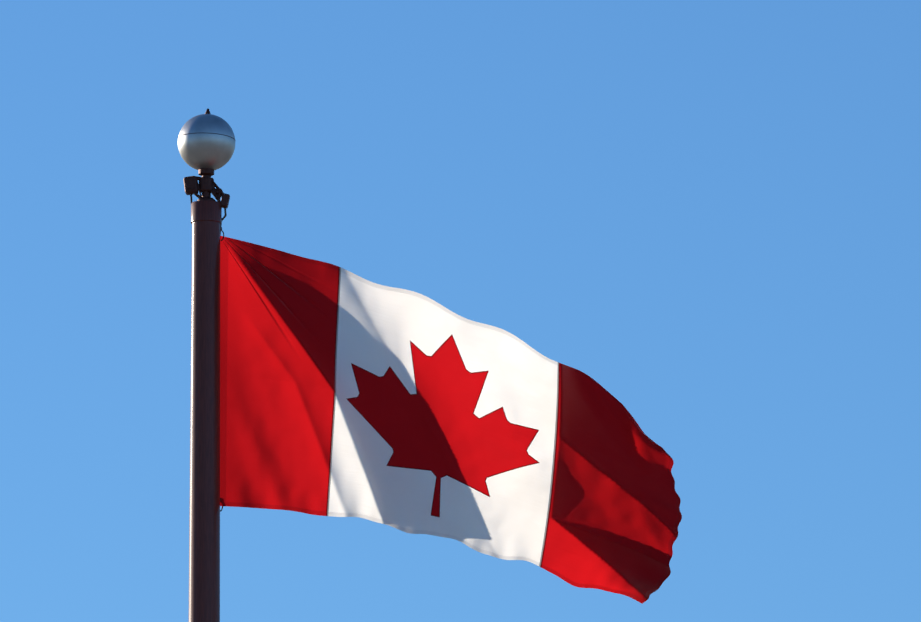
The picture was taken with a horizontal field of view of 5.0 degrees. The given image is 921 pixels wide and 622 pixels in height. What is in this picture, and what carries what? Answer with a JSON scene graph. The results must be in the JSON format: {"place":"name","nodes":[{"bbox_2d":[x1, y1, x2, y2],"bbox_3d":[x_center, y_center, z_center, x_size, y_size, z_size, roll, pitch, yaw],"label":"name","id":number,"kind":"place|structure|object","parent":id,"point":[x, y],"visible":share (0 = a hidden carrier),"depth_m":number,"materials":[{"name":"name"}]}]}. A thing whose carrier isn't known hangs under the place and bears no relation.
{"place":"outdoors","nodes":[
{"label":"outdoors","id":0,"kind":"place"},
{"bbox_2d":[178,109,681,621],"bbox_3d":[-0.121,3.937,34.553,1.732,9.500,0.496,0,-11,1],"label":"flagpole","id":1,"kind":"object","parent":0,"point":[322,389],"visible":1,"depth_m":35.34,"materials":[{"name":"red fabric"}]},
{"bbox_2d":[0,0,920,621],"label":"sky","id":2,"kind":"structure","parent":0,"point":[706,212],"materials":[{"name":"blue"}]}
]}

